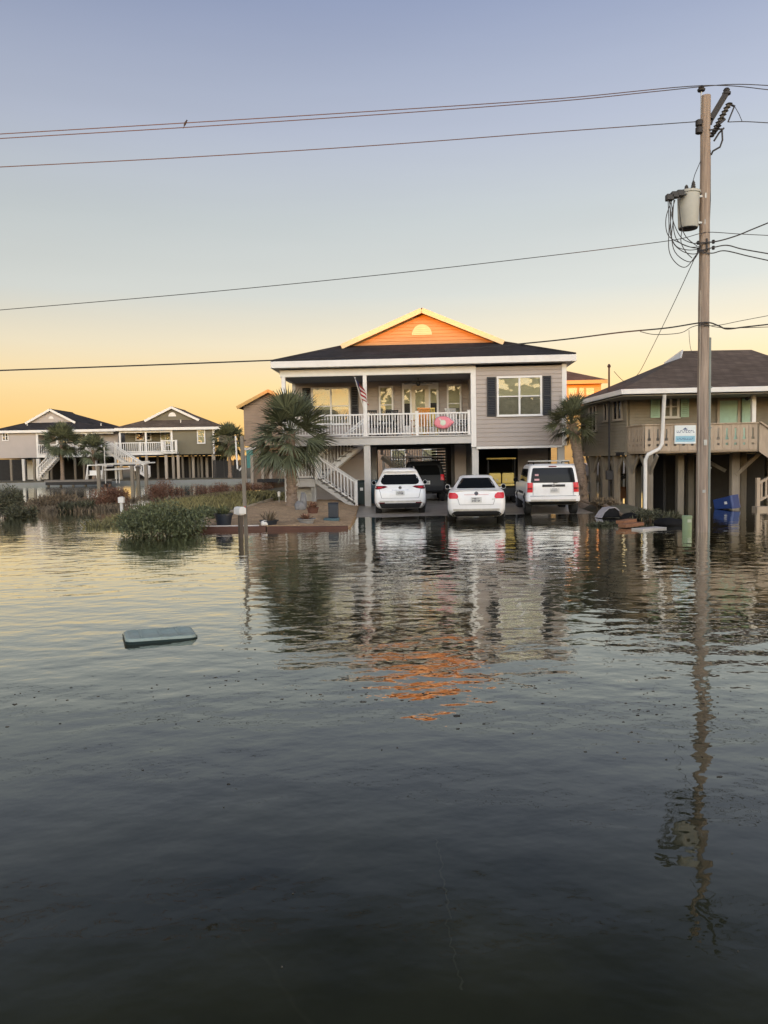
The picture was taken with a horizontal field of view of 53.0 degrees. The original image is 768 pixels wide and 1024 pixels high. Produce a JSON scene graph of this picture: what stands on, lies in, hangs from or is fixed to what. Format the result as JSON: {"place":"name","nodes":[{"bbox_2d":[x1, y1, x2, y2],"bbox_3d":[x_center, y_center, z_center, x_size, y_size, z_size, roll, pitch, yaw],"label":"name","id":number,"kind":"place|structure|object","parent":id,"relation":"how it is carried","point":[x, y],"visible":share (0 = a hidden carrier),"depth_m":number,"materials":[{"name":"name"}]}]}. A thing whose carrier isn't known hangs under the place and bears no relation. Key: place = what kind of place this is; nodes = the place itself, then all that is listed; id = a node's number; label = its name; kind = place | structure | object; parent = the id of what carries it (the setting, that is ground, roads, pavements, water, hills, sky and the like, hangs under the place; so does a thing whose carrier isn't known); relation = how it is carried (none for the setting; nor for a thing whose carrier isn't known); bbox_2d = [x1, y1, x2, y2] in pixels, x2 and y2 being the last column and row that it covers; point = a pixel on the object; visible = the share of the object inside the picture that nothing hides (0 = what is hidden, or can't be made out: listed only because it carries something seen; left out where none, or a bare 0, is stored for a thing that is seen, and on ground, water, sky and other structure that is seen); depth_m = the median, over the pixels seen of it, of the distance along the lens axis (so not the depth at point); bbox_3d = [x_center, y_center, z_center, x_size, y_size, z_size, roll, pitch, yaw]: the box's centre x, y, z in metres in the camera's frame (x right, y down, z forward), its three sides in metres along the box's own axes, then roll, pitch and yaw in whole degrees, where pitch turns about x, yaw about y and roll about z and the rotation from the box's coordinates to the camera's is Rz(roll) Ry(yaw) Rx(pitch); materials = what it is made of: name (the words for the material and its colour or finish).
{"place":"outdoors","nodes":[
{"label":"outdoors","id":0,"kind":"place"},
{"bbox_2d":[0,467,661,515],"bbox_3d":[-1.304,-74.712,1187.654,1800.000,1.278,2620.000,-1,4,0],"label":"ground","id":1,"kind":"structure","parent":0,"point":[624,508],"depth_m":84.21,"materials":[{"name":"soil"}]},
{"bbox_2d":[0,483,25,515],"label":"shrub","id":2,"kind":"object","parent":1,"relation":"on","point":[8,497],"visible":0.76,"depth_m":30.75,"materials":[{"name":"green plant"}]},
{"bbox_2d":[3,503,39,517],"bbox_3d":[-14.365,0.050,30.240,1.066,0.934,1.562,0,4,18],"label":"shrub","id":3,"kind":"object","parent":1,"relation":"on","point":[11,511],"visible":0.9,"depth_m":30.01,"materials":[{"name":"green plant"}]},
{"bbox_2d":[22,491,79,507],"bbox_3d":[-15.427,-0.401,35.724,2.533,1.169,2.240,-1,4,0],"label":"shrub","id":4,"kind":"object","parent":1,"relation":"on","point":[54,500],"visible":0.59,"depth_m":35.40,"materials":[{"name":"plant"}]},
{"bbox_2d":[40,420,80,479],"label":"palm tree","id":5,"kind":"object","parent":1,"relation":"on","point":[63,430],"visible":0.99,"depth_m":84.65,"materials":[{"name":"plant"}]},
{"bbox_2d":[0,409,140,480],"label":"stilt house","id":6,"kind":"structure","parent":1,"relation":"on","point":[22,456],"depth_m":92.79,"materials":[{"name":"wood"}]},
{"bbox_2d":[55,498,95,511],"bbox_3d":[-13.409,-0.200,33.742,1.724,0.946,1.698,-1,4,0],"label":"shrub","id":7,"kind":"object","parent":1,"relation":"on","point":[79,503],"visible":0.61,"depth_m":33.42,"materials":[{"name":"green plant"}]},
{"bbox_2d":[77,431,110,478],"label":"palm tree","id":8,"kind":"object","parent":1,"relation":"on","point":[93,441],"visible":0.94,"depth_m":84.69,"materials":[{"name":"plant"}]},
{"bbox_2d":[84,484,131,504],"bbox_3d":[-14.075,-0.769,39.122,2.550,1.419,1.974,-1,4,0],"label":"shrub","id":9,"kind":"object","parent":1,"relation":"on","point":[105,498],"visible":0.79,"depth_m":38.88,"materials":[{"name":"red plant"}]},
{"bbox_2d":[2,490,239,512],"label":"dry marsh grass","id":10,"kind":"structure","parent":1,"relation":"on","point":[110,507],"depth_m":34.76,"materials":[{"name":"plant"}]},
{"bbox_2d":[118,496,124,513],"bbox_3d":[-10.350,-0.177,30.384,0.229,0.873,0.200,-1,4,0],"label":"marker post","id":11,"kind":"object","parent":1,"relation":"on","point":[121,500],"visible":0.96,"depth_m":30.29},
{"bbox_2d":[0,479,250,485],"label":"bulkhead","id":12,"kind":"object","parent":1,"relation":"on","point":[149,482],"visible":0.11,"depth_m":83.64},
{"bbox_2d":[111,496,215,537],"bbox_3d":[-6.251,0.204,21.466,2.930,1.363,2.573,-1,4,0],"label":"shrub","id":13,"kind":"object","parent":1,"relation":"on","point":[147,521],"visible":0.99,"depth_m":21.08,"materials":[{"name":"green plant"}]},
{"bbox_2d":[144,477,186,499],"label":"shrub","id":14,"kind":"object","parent":1,"relation":"on","point":[159,492],"visible":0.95,"depth_m":44.09,"materials":[{"name":"red plant"}]},
{"bbox_2d":[101,406,234,479],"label":"stilt house","id":15,"kind":"structure","parent":1,"relation":"on","point":[179,440],"depth_m":89.81,"materials":[{"name":"grey"}]},
{"bbox_2d":[135,433,143,440],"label":"window","id":16,"kind":"structure","parent":15,"relation":"in","point":[138,436],"depth_m":91.72,"materials":[{"name":"clear glass"}]},
{"bbox_2d":[160,432,170,445],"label":"window","id":17,"kind":"structure","parent":15,"relation":"in","point":[163,435],"depth_m":91.81,"materials":[{"name":"clear glass"}]},
{"bbox_2d":[197,430,205,443],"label":"window","id":18,"kind":"structure","parent":15,"relation":"in","point":[200,433],"depth_m":89.62,"materials":[{"name":"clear glass"}]},
{"bbox_2d":[79,489,284,527],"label":"marsh grass","id":19,"kind":"structure","parent":1,"relation":"on","point":[231,499],"depth_m":29.70,"materials":[{"name":"plant"}]},
{"bbox_2d":[186,504,230,520],"bbox_3d":[-5.831,0.178,25.041,1.998,0.939,2.704,-1,4,0],"label":"shrub","id":20,"kind":"object","parent":1,"relation":"on","point":[210,510],"visible":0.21,"depth_m":24.67,"materials":[{"name":"green plant"}]},
{"bbox_2d":[188,482,232,494],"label":"shrub","id":21,"kind":"object","parent":1,"relation":"on","point":[217,488],"visible":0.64,"depth_m":48.32,"materials":[{"name":"red plant"}]},
{"bbox_2d":[208,421,245,477],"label":"palm tree","id":22,"kind":"object","parent":1,"relation":"on","point":[228,429],"visible":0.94,"depth_m":84.18,"materials":[{"name":"plant"}]},
{"bbox_2d":[212,459,241,477],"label":"fence","id":23,"kind":"object","parent":1,"relation":"on","point":[222,469],"visible":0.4,"depth_m":88.35,"materials":[{"name":"paint"}]},
{"bbox_2d":[231,436,247,536],"bbox_3d":[-3.801,-0.613,20.312,0.396,2.776,0.090,-1,4,0],"label":"wooden post","id":24,"kind":"object","parent":1,"relation":"on","point":[242,468],"visible":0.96,"depth_m":20.26,"materials":[{"name":"wood"}]},
{"bbox_2d":[234,506,245,537],"bbox_3d":[-3.751,0.319,20.131,0.210,0.936,0.312,-4,5,-38],"label":"mailbox","id":25,"kind":"object","parent":1,"relation":"on","point":[240,512],"visible":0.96,"depth_m":20.07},
{"bbox_2d":[232,481,273,490],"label":"shrub","id":26,"kind":"object","parent":1,"relation":"on","point":[249,486],"visible":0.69,"depth_m":49.22,"materials":[{"name":"red plant"}]},
{"bbox_2d":[236,390,300,489],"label":"stilt house","id":27,"kind":"structure","parent":1,"relation":"on","point":[250,407],"depth_m":49.74,"materials":[{"name":"brown"}]},
{"bbox_2d":[246,450,252,467],"bbox_3d":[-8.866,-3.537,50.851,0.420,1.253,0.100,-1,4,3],"label":"door","id":28,"kind":"structure","parent":27,"relation":"in","point":[248,455],"depth_m":50.80,"materials":[{"name":"teal paint"}]},
{"bbox_2d":[195,525,347,530],"bbox_3d":[-3.386,0.542,22.302,4.713,0.337,0.172,-1,4,3],"label":"timber border","id":29,"kind":"object","parent":1,"relation":"on","point":[227,527],"visible":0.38,"depth_m":22.22,"materials":[{"name":"wood"}]},
{"bbox_2d":[203,499,359,527],"bbox_3d":[-3.397,0.218,27.568,4.800,0.849,10.200,-1,4,0],"label":"mulch bed","id":30,"kind":"object","parent":1,"relation":"on","point":[290,515],"visible":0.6,"depth_m":25.46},
{"bbox_2d":[214,504,233,524],"bbox_3d":[-4.819,0.094,22.969,0.853,0.693,1.009,-1,4,0],"label":"planter","id":31,"kind":"object","parent":30,"relation":"on","point":[223,515],"visible":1,"depth_m":22.76,"materials":[{"name":"black plastic"}]},
{"bbox_2d":[200,498,272,521],"bbox_3d":[-5.230,-0.057,27.548,0.050,0.420,10.062,-1,4,6],"label":"pale edging","id":32,"kind":"object","parent":30,"relation":"on","point":[261,502],"visible":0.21,"depth_m":29.98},
{"bbox_2d":[259,511,282,524],"bbox_3d":[-3.405,0.163,23.016,0.883,0.494,1.065,-2,4,-20],"label":"planter","id":33,"kind":"object","parent":30,"relation":"on","point":[271,519],"visible":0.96,"depth_m":22.83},
{"bbox_2d":[246,385,340,505],"bbox_3d":[-3.557,-2.479,29.160,3.769,4.629,3.832,-1,4,0],"label":"palm tree","id":34,"kind":"object","parent":30,"relation":"on","point":[291,457],"visible":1,"depth_m":28.52,"materials":[{"name":"plant"}]},
{"bbox_2d":[294,501,305,509],"bbox_3d":[-2.976,-0.200,27.334,0.426,0.398,0.342,-1,4,0],"label":"garden stone","id":35,"kind":"object","parent":30,"relation":"on","point":[299,505],"visible":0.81,"depth_m":27.20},
{"bbox_2d":[297,513,315,523],"bbox_3d":[-2.334,0.186,23.245,0.611,0.344,0.645,-2,4,-20],"label":"planter","id":36,"kind":"object","parent":30,"relation":"on","point":[306,519],"visible":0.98,"depth_m":23.09,"materials":[{"name":"white ceramic"}]},
{"bbox_2d":[306,501,318,513],"bbox_3d":[-2.326,-0.151,25.518,0.647,0.436,0.666,-1,4,0],"label":"planter","id":37,"kind":"object","parent":30,"relation":"on","point":[312,508],"visible":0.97,"depth_m":25.41,"materials":[{"name":"orange ceramic"}]},
{"bbox_2d":[324,502,339,520],"bbox_3d":[-1.640,-0.002,24.058,0.480,0.589,0.420,-1,4,0],"label":"storage box","id":38,"kind":"object","parent":30,"relation":"on","point":[333,511],"visible":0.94,"depth_m":23.99,"materials":[{"name":"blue plastic"}]},
{"bbox_2d":[378,449,445,479],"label":"beach house","id":39,"kind":"structure","parent":1,"relation":"on","point":[428,451],"depth_m":59.71,"materials":[{"name":"brown"}]},
{"bbox_2d":[391,449,405,467],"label":"window","id":40,"kind":"structure","parent":39,"relation":"in","point":[402,451],"depth_m":59.71,"materials":[{"name":"clear glass"}]},
{"bbox_2d":[423,449,436,460],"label":"window","id":41,"kind":"structure","parent":39,"relation":"in","point":[428,451],"depth_m":59.58,"materials":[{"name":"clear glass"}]},
{"bbox_2d":[270,308,575,505],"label":"stilt house","id":42,"kind":"structure","parent":1,"relation":"on","point":[507,396],"depth_m":31.18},
{"bbox_2d":[311,387,350,424],"bbox_3d":[-2.299,-4.573,33.298,1.750,1.642,0.096,-1,4,3],"label":"window","id":43,"kind":"structure","parent":42,"relation":"in","point":[337,399],"depth_m":33.31,"materials":[{"name":"clear glass"}]},
{"bbox_2d":[354,377,368,411],"bbox_3d":[-0.859,-4.666,30.547,0.526,1.365,0.359,-4,5,-41],"label":"flag","id":44,"kind":"object","parent":42,"relation":"attached to","point":[362,393],"visible":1,"depth_m":30.56,"materials":[{"name":"fabric"}]},
{"bbox_2d":[367,410,382,435],"bbox_3d":[-0.431,-3.713,32.264,0.620,1.149,0.930,-2,4,-17],"label":"rocking chair","id":45,"kind":"object","parent":42,"relation":"on","point":[373,411],"visible":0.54,"depth_m":32.52,"materials":[{"name":"paint"}]},
{"bbox_2d":[379,386,393,423],"bbox_3d":[0.092,-4.607,33.173,0.685,1.642,0.096,-1,4,3],"label":"window","id":46,"kind":"structure","parent":42,"relation":"in","point":[385,392],"depth_m":33.19,"materials":[{"name":"clear glass"}]},
{"bbox_2d":[380,410,398,435],"bbox_3d":[0.221,-3.736,32.431,0.620,1.149,0.930,0,4,18],"label":"rocking chair","id":47,"kind":"object","parent":42,"relation":"on","point":[393,411],"visible":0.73,"depth_m":32.67,"materials":[{"name":"paint"}]},
{"bbox_2d":[411,408,429,434],"bbox_3d":[1.530,-3.757,32.026,0.620,1.100,0.765,-2,4,-17],"label":"porch chair","id":48,"kind":"object","parent":42,"relation":"on","point":[420,411],"visible":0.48,"depth_m":31.78,"materials":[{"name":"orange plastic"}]},
{"bbox_2d":[412,385,428,434],"bbox_3d":[1.566,-4.328,33.101,0.724,2.190,0.112,-1,4,3],"label":"door","id":49,"kind":"structure","parent":42,"relation":"in","point":[420,394],"depth_m":33.10,"materials":[{"name":"paint"}]},
{"bbox_2d":[422,408,437,434],"bbox_3d":[1.926,-3.775,32.201,0.620,1.100,0.765,0,4,13],"label":"porch chair","id":50,"kind":"object","parent":42,"relation":"on","point":[432,409],"visible":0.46,"depth_m":31.96,"materials":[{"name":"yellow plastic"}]},
{"bbox_2d":[434,416,453,428],"bbox_3d":[2.394,-3.564,30.642,0.810,0.510,0.108,-1,4,3],"label":"pool float","id":51,"kind":"object","parent":42,"relation":"hanging from","point":[442,422],"visible":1,"depth_m":30.61,"materials":[{"name":"pink plastic"}]},
{"bbox_2d":[447,384,461,422],"bbox_3d":[3.010,-4.648,33.020,0.681,1.642,0.096,-1,4,3],"label":"window","id":52,"kind":"structure","parent":42,"relation":"in","point":[453,390],"depth_m":33.03,"materials":[{"name":"clear glass"}]},
{"bbox_2d":[445,408,466,434],"bbox_3d":[2.972,-3.782,32.031,0.620,1.100,0.765,-3,4,-32],"label":"slatted chair","id":53,"kind":"object","parent":42,"relation":"on","point":[449,409],"visible":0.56,"depth_m":32.16,"materials":[{"name":"wood"}]},
{"bbox_2d":[496,375,542,416],"bbox_3d":[5.364,-4.584,30.495,1.836,1.596,0.096,-1,4,3],"label":"window","id":54,"kind":"structure","parent":42,"relation":"in","point":[517,396],"depth_m":30.52,"materials":[{"name":"white glass"}]},
{"bbox_2d":[551,371,607,463],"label":"beach house","id":55,"kind":"structure","parent":1,"relation":"on","point":[587,384],"depth_m":61.55,"materials":[{"name":"brown"}]},
{"bbox_2d":[567,386,578,397],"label":"window","id":56,"kind":"structure","parent":55,"relation":"in","point":[570,389],"depth_m":61.56,"materials":[{"name":"clear glass"}]},
{"bbox_2d":[585,386,595,395],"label":"window","id":57,"kind":"structure","parent":55,"relation":"in","point":[589,390],"depth_m":61.47,"materials":[{"name":"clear glass"}]},
{"bbox_2d":[629,507,681,520],"bbox_3d":[8.132,0.183,23.200,1.748,0.737,1.244,-1,4,0],"label":"brush pile","id":58,"kind":"object","parent":1,"relation":"on","point":[644,513],"visible":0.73,"depth_m":22.99,"materials":[{"name":"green plant"}]},
{"bbox_2d":[653,518,681,525],"bbox_3d":[7.995,0.333,21.562,0.793,0.353,0.688,2,4,34],"label":"black bag","id":59,"kind":"object","parent":1,"relation":"on","point":[667,522],"visible":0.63,"depth_m":21.38,"materials":[{"name":"plastic"}]},
{"bbox_2d":[581,350,767,509],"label":"stilt house","id":60,"kind":"structure","parent":1,"relation":"on","point":[639,417],"depth_m":28.24,"materials":[{"name":"brown"}]},
{"bbox_2d":[588,405,596,431],"bbox_3d":[8.310,-3.726,30.714,0.096,1.094,0.695,-2,4,-13],"label":"window","id":61,"kind":"structure","parent":60,"relation":"in","point":[592,409],"depth_m":30.66,"materials":[{"name":"glass"}]},
{"bbox_2d":[602,403,607,422],"bbox_3d":[8.533,-3.850,29.691,0.096,0.776,0.356,-2,4,-13],"label":"window","id":62,"kind":"structure","parent":60,"relation":"in","point":[605,405],"depth_m":29.73,"materials":[{"name":"grey glass"}]},
{"bbox_2d":[611,401,622,421],"bbox_3d":[8.727,-3.824,28.825,0.096,0.841,0.741,-2,4,-13],"label":"window","id":63,"kind":"structure","parent":60,"relation":"in","point":[617,407],"depth_m":28.80,"materials":[{"name":"clear glass"}]},
{"bbox_2d":[620,487,625,498],"bbox_3d":[10.329,-0.819,32.577,0.992,0.529,0.060,-1,4,-6],"label":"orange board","id":64,"kind":"object","parent":60,"relation":"attached to","point":[622,492],"depth_m":32.52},
{"bbox_2d":[665,399,680,418],"bbox_3d":[10.467,-3.838,28.090,0.675,0.853,0.096,-1,4,2],"label":"window","id":65,"kind":"structure","parent":60,"relation":"in","point":[672,410],"depth_m":28.11,"materials":[{"name":"beige glass"}]},
{"bbox_2d":[674,425,695,443],"bbox_3d":[10.474,-2.696,26.779,0.736,0.636,0.030,-1,4,0],"label":"house sign","id":66,"kind":"object","parent":60,"relation":"attached to","point":[684,434],"visible":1,"depth_m":26.77,"materials":[{"name":"plastic"}]},
{"bbox_2d":[720,400,737,444],"bbox_3d":[12.553,-3.166,28.050,0.646,1.780,0.130,-1,4,0],"label":"door","id":67,"kind":"structure","parent":60,"relation":"in","point":[728,409],"depth_m":28.04,"materials":[{"name":"paint"}]},
{"bbox_2d":[682,515,691,529],"bbox_3d":[7.892,0.345,20.053,0.256,0.509,0.256,-1,4,-6],"label":"utility pedestal","id":68,"kind":"object","parent":1,"relation":"on","point":[686,522],"visible":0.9,"depth_m":19.95,"materials":[{"name":"green paint"}]},
{"bbox_2d":[691,85,741,531],"bbox_3d":[8.164,-4.874,19.069,1.268,11.085,0.390,-1,4,5],"label":"utility pole","id":69,"kind":"object","parent":1,"relation":"on","point":[703,123],"visible":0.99,"depth_m":19.03,"materials":[{"name":"brown wood"}]},
{"bbox_2d":[1,121,695,166],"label":"power line","id":70,"kind":"object","parent":69,"relation":"attached to","point":[346,147],"visible":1,"depth_m":18.86,"materials":[{"name":"metal"}]},
{"bbox_2d":[0,322,767,370],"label":"communication cable","id":71,"kind":"object","parent":69,"relation":"attached to","point":[384,354],"visible":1,"depth_m":19.18,"materials":[{"name":"metal"}]},
{"bbox_2d":[0,84,767,138],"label":"power line","id":72,"kind":"object","parent":69,"relation":"attached to","point":[384,114],"visible":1,"depth_m":18.81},
{"bbox_2d":[1,85,767,133],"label":"power line","id":73,"kind":"object","parent":69,"relation":"attached to","point":[380,110],"visible":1,"depth_m":18.80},
{"bbox_2d":[2,232,767,309],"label":"power line","id":74,"kind":"object","parent":69,"relation":"attached to","point":[382,274],"visible":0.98,"depth_m":19.06,"materials":[{"name":"metal"}]},
{"bbox_2d":[616,256,695,381],"bbox_3d":[8.375,-5.747,24.659,1.094,2.119,11.386,0,4,10],"label":"service drop","id":75,"kind":"object","parent":69,"relation":"attached to","point":[663,324],"visible":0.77,"depth_m":24.50,"materials":[{"name":"metal"}]},
{"bbox_2d":[665,181,706,267],"bbox_3d":[7.371,-7.045,18.916,1.058,2.134,0.605,-1,4,0],"label":"transformer","id":76,"kind":"object","parent":69,"relation":"attached to","point":[688,199],"visible":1,"depth_m":18.72,"materials":[{"name":"grey metal"}]},
{"bbox_2d":[640,324,761,334],"bbox_3d":[14.955,-4.640,19.041,17.195,0.232,0.204,-1,4,0],"label":"communication cable","id":77,"kind":"object","parent":69,"relation":"attached to","point":[694,326],"visible":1,"depth_m":19.04,"materials":[{"name":"metal"}]},
{"bbox_2d":[696,222,767,243],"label":"power line","id":78,"kind":"object","parent":69,"relation":"attached to","point":[732,236],"visible":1,"depth_m":18.89,"materials":[{"name":"metal"}]},
{"bbox_2d":[699,250,767,260],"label":"power line","id":79,"kind":"object","parent":69,"relation":"attached to","point":[733,252],"visible":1,"depth_m":18.97,"materials":[{"name":"metal"}]},
{"bbox_2d":[700,245,767,253],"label":"power line","id":80,"kind":"object","parent":69,"relation":"attached to","point":[734,247],"visible":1,"depth_m":18.98,"materials":[{"name":"metal"}]},
{"bbox_2d":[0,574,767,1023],"bbox_3d":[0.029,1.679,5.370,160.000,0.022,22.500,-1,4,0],"label":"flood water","id":81,"kind":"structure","parent":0,"point":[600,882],"depth_m":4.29,"materials":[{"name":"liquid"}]},
{"bbox_2d":[122,626,196,649],"bbox_3d":[-2.510,1.403,8.613,0.772,0.126,0.621,-1,2,-21],"label":"container lid","id":82,"kind":"object","parent":81,"relation":"on","point":[143,639],"visible":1,"depth_m":8.40,"materials":[{"name":"green plastic"}]},
{"bbox_2d":[0,482,767,666],"bbox_3d":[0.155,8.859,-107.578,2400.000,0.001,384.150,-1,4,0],"label":"water","id":83,"kind":"structure","parent":0,"point":[57,567],"depth_m":13.40,"materials":[{"name":"liquid"}]},
{"bbox_2d":[44,479,115,485],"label":"dock","id":84,"kind":"object","parent":83,"relation":"in","point":[84,482],"visible":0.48,"depth_m":80.47,"materials":[{"name":"paint"}]},
{"bbox_2d":[85,465,102,479],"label":"swing frame","id":85,"kind":"object","parent":84,"relation":"on","point":[93,472],"visible":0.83,"depth_m":81.54,"materials":[{"name":"wood"}]},
{"bbox_2d":[96,441,154,485],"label":"lift","id":86,"kind":"object","parent":83,"relation":"in","point":[123,464],"visible":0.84,"depth_m":79.59,"materials":[{"name":"paint"}]},
{"bbox_2d":[5,649,761,967],"bbox_3d":[-0.199,1.556,5.426,6.653,0.006,5.040,-1,4,0],"label":"floating debris","id":87,"kind":"object","parent":83,"relation":"on","point":[456,715],"visible":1,"depth_m":6.01,"materials":[{"name":"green plant"}]},
{"bbox_2d":[586,520,616,525],"bbox_3d":[6.277,0.434,21.994,1.156,0.450,0.745,-1,4,0],"label":"brush pile","id":88,"kind":"object","parent":83,"relation":"in","point":[601,523],"visible":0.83,"depth_m":21.83,"materials":[{"name":"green plant"}]},
{"bbox_2d":[588,496,622,511],"bbox_3d":[7.808,-0.301,27.229,1.115,0.657,1.034,-2,4,-15],"label":"brush pile","id":89,"kind":"object","parent":83,"relation":"on","point":[601,500],"visible":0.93,"depth_m":27.08,"materials":[{"name":"plant"}]},
{"bbox_2d":[595,506,619,517],"bbox_3d":[7.152,0.002,24.619,0.694,0.330,0.438,-2,4,-12],"label":"overturned tub","id":90,"kind":"object","parent":83,"relation":"on","point":[607,512],"visible":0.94,"depth_m":24.45,"materials":[{"name":"plastic"}]},
{"bbox_2d":[620,512,640,520],"bbox_3d":[7.428,0.180,23.240,0.629,0.333,0.518,-1,4,0],"label":"dark bag","id":91,"kind":"object","parent":83,"relation":"on","point":[626,515],"visible":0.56,"depth_m":23.09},
{"bbox_2d":[618,522,643,527],"bbox_3d":[6.777,0.351,21.103,0.764,0.110,0.260,-3,4,-33],"label":"wet board","id":92,"kind":"object","parent":83,"relation":"on","point":[631,524],"visible":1,"depth_m":20.98,"materials":[{"name":"wood"}]},
{"bbox_2d":[616,518,636,523],"bbox_3d":[6.751,0.259,21.448,0.644,0.110,0.260,-4,5,-40],"label":"wet board","id":93,"kind":"object","parent":92,"relation":"on","point":[628,520],"visible":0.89,"depth_m":21.31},
{"bbox_2d":[631,526,666,530],"bbox_3d":[7.044,0.438,20.458,0.917,0.040,0.380,-3,4,-30],"label":"floating board","id":94,"kind":"object","parent":83,"relation":"on","point":[648,528],"visible":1,"depth_m":20.31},
{"bbox_2d":[713,494,740,508],"bbox_3d":[12.294,-0.331,27.664,0.614,0.484,0.811,-6,-4,-40],"label":"wheelie bin","id":95,"kind":"object","parent":83,"relation":"on","point":[731,501],"visible":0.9,"depth_m":27.40,"materials":[{"name":"blue plastic"}]},
{"bbox_2d":[0,0,767,466],"label":"sky","id":96,"kind":"structure","parent":0,"point":[81,233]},
{"bbox_2d":[356,494,592,517],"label":"driveway","id":97,"kind":"structure","parent":0,"point":[435,506],"depth_m":28.71,"materials":[{"name":"concrete"}]},
{"bbox_2d":[358,480,364,503],"bbox_3d":[-0.912,-0.795,31.755,0.620,1.040,0.787,-1,4,0],"label":"wheelie bin","id":98,"kind":"object","parent":97,"relation":"on","point":[361,493],"visible":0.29,"depth_m":31.43,"materials":[{"name":"green plastic"}]},
{"bbox_2d":[371,480,377,503],"bbox_3d":[-0.322,-0.825,32.054,0.620,1.040,0.787,-1,4,-6],"label":"wheelie bin","id":99,"kind":"object","parent":97,"relation":"on","point":[373,491],"visible":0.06,"depth_m":31.71,"materials":[{"name":"blue plastic"}]},
{"bbox_2d":[372,466,426,512],"bbox_3d":[0.604,-0.888,29.655,2.200,1.734,4.541,-1,4,1],"label":"parked car","id":100,"kind":"object","parent":97,"relation":"on","point":[399,487],"visible":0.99,"depth_m":27.54,"materials":[{"name":"white paint"}]},
{"bbox_2d":[406,457,445,500],"bbox_3d":[1.831,-1.555,35.865,1.916,1.950,4.621,-1,4,2],"label":"parked car","id":101,"kind":"object","parent":97,"relation":"on","point":[432,473],"visible":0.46,"depth_m":33.68,"materials":[{"name":"paint"}]},
{"bbox_2d":[445,475,505,519],"bbox_3d":[3.127,-0.536,26.271,2.123,1.480,4.576,-1,4,6],"label":"parked car","id":102,"kind":"object","parent":97,"relation":"on","point":[475,495],"visible":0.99,"depth_m":24.13,"materials":[{"name":"white paint"}]},
{"bbox_2d":[486,457,515,502],"bbox_3d":[4.961,-1.363,32.652,1.200,1.866,2.545,-1,4,6],"label":"golf cart","id":103,"kind":"object","parent":97,"relation":"on","point":[509,490],"visible":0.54,"depth_m":32.00,"materials":[{"name":"yellow plastic"}]},
{"bbox_2d":[513,460,579,513],"bbox_3d":[5.912,-0.952,28.293,2.160,1.878,4.424,-1,4,4],"label":"parked car","id":104,"kind":"object","parent":97,"relation":"on","point":[547,484],"visible":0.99,"depth_m":26.21,"materials":[{"name":"white paint"}]},
{"bbox_2d":[541,390,599,508],"bbox_3d":[7.066,-2.347,29.166,2.280,4.535,2.240,-1,4,0],"label":"palm tree","id":105,"kind":"object","parent":97,"relation":"on","point":[573,406],"visible":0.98,"depth_m":28.98,"materials":[{"name":"plant"}]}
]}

